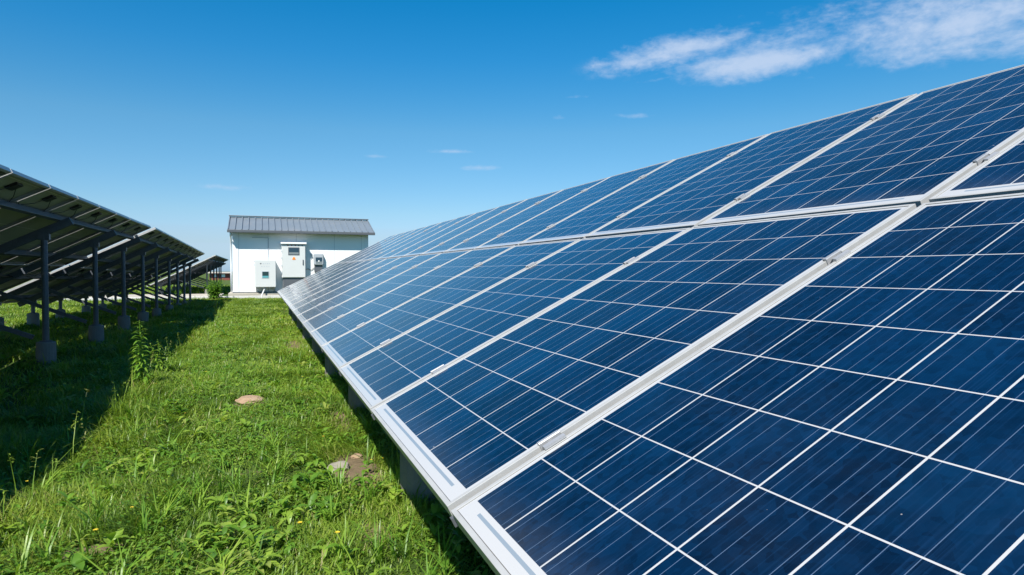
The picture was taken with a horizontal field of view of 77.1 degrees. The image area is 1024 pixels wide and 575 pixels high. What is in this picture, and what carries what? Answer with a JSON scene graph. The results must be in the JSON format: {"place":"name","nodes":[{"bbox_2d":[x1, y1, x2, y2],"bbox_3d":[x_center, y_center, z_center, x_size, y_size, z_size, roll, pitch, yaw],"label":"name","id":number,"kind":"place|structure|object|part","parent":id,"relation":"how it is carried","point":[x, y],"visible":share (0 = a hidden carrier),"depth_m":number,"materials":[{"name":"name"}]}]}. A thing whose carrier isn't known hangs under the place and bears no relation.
{"place":"outdoors","nodes":[
{"label":"outdoors","id":0,"kind":"place"},
{"bbox_2d":[89,293,223,297],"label":"path","id":1,"kind":"structure","parent":0,"point":[149,295],"depth_m":26.96,"materials":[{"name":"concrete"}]},
{"bbox_2d":[0,272,495,574],"bbox_3d":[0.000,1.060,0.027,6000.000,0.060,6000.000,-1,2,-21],"label":"ground","id":2,"kind":"structure","parent":0,"point":[355,464],"depth_m":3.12,"materials":[{"name":"plant"}]},
{"bbox_2d":[0,164,150,364],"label":"solar array","id":3,"kind":"object","parent":2,"relation":"on","point":[45,228],"visible":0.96,"depth_m":8.48,"materials":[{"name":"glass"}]},
{"bbox_2d":[0,227,204,326],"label":"solar array","id":4,"kind":"object","parent":2,"relation":"on","point":[155,252],"visible":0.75,"depth_m":14.53,"materials":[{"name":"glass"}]},
{"bbox_2d":[128,320,155,386],"bbox_3d":[-3.220,0.600,5.605,0.244,0.633,0.236,-1,2,-21],"label":"tall weed","id":5,"kind":"object","parent":2,"relation":"on","point":[139,363],"visible":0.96,"depth_m":5.59,"materials":[{"name":"green plant"}]},
{"bbox_2d":[149,341,171,372],"bbox_3d":[-3.556,0.705,6.515,0.180,0.352,0.254,1,2,19],"label":"tall weed","id":6,"kind":"object","parent":2,"relation":"on","point":[160,362],"visible":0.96,"depth_m":6.51,"materials":[{"name":"green plant"}]},
{"bbox_2d":[64,295,280,300],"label":"kerb","id":7,"kind":"structure","parent":2,"relation":"on","point":[242,297],"depth_m":24.49,"materials":[{"name":"paint"}]},
{"bbox_2d":[147,255,227,293],"bbox_3d":[-16.633,-0.636,33.714,2.728,1.913,12.096,-1,2,-21],"label":"solar array","id":8,"kind":"object","parent":2,"relation":"on","point":[209,264],"visible":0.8,"depth_m":31.23,"materials":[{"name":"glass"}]},
{"bbox_2d":[27,371,371,532],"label":"wild flowers","id":9,"kind":"object","parent":2,"relation":"on","point":[297,522],"visible":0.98,"depth_m":2.52,"materials":[{"name":"yellow plant"}]},
{"bbox_2d":[204,279,224,298],"bbox_3d":[-11.010,0.046,23.800,0.693,0.818,0.699,1,2,41],"label":"bush","id":10,"kind":"object","parent":2,"relation":"on","point":[214,292],"visible":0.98,"depth_m":23.71,"materials":[{"name":"green plant"}]},
{"bbox_2d":[208,272,232,279],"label":"farm shed","id":11,"kind":"structure","parent":2,"relation":"on","point":[225,275],"depth_m":76.73,"materials":[{"name":"red brick"}]},
{"bbox_2d":[0,299,491,574],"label":"weeds","id":12,"kind":"object","parent":2,"relation":"on","point":[326,506],"visible":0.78,"depth_m":2.97,"materials":[{"name":"green plant"}]},
{"bbox_2d":[235,395,263,404],"bbox_3d":[-2.091,0.894,5.132,0.222,0.054,0.178,-1,2,-28],"label":"rock","id":13,"kind":"object","parent":2,"relation":"on","point":[242,400],"visible":0.78,"depth_m":5.08,"materials":[{"name":"beige stone"}]},
{"bbox_2d":[227,215,374,295],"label":"equipment building","id":14,"kind":"structure","parent":2,"relation":"on","point":[254,238],"depth_m":26.08,"materials":[{"name":"concrete"}]},
{"bbox_2d":[254,260,275,295],"bbox_3d":[-9.784,-0.326,25.459,0.804,1.540,0.593,-1,2,-21],"label":"inverter box","id":15,"kind":"object","parent":14,"relation":"attached to","point":[265,273],"visible":0.99,"depth_m":25.38,"materials":[{"name":"paint"}]},
{"bbox_2d":[280,242,306,287],"bbox_3d":[-8.814,-0.807,25.948,0.985,2.025,0.395,-1,2,-21],"label":"electrical cabinet","id":16,"kind":"object","parent":14,"relation":"attached to","point":[293,258],"visible":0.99,"depth_m":25.82,"materials":[{"name":"metal"}]},
{"bbox_3d":[-8.767,-1.061,25.821,0.879,1.300,0.057,-1,2,-21],"label":"door","id":17,"kind":"part","parent":16,"relation":"part of","materials":[{"name":"paint"}]},
{"bbox_2d":[309,253,323,271],"bbox_3d":[-8.087,-1.024,26.323,0.703,0.780,0.236,-1,2,-21],"label":"meter box","id":18,"kind":"object","parent":14,"relation":"attached to","point":[318,260],"visible":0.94,"depth_m":26.31,"materials":[{"name":"plastic"}]},
{"bbox_2d":[316,257,321,262],"bbox_3d":[-7.899,-1.108,26.283,0.260,0.250,0.013,-1,2,-21],"label":"window","id":19,"kind":"structure","parent":18,"relation":"in","point":[317,258],"depth_m":26.29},
{"bbox_2d":[327,461,349,471],"bbox_3d":[-0.922,0.951,3.421,0.122,0.044,0.093,-1,2,-29],"label":"rock","id":20,"kind":"object","parent":2,"relation":"on","point":[334,465],"visible":0.59,"depth_m":3.41,"materials":[{"name":"grey stone"}]},
{"bbox_2d":[350,453,361,458],"bbox_3d":[-0.887,0.962,3.675,0.063,0.026,0.067,0,1,9],"label":"rock","id":21,"kind":"object","parent":2,"relation":"on","point":[357,455],"visible":0.94,"depth_m":3.66,"materials":[{"name":"beige stone"}]},
{"bbox_2d":[277,65,1023,574],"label":"solar array","id":22,"kind":"object","parent":2,"relation":"on","point":[799,349],"visible":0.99,"depth_m":1.50,"materials":[{"name":"glass"}]},
{"bbox_2d":[0,0,1023,271],"label":"sky","id":23,"kind":"structure","parent":0,"point":[178,118],"materials":[{"name":"blue"}]}
]}

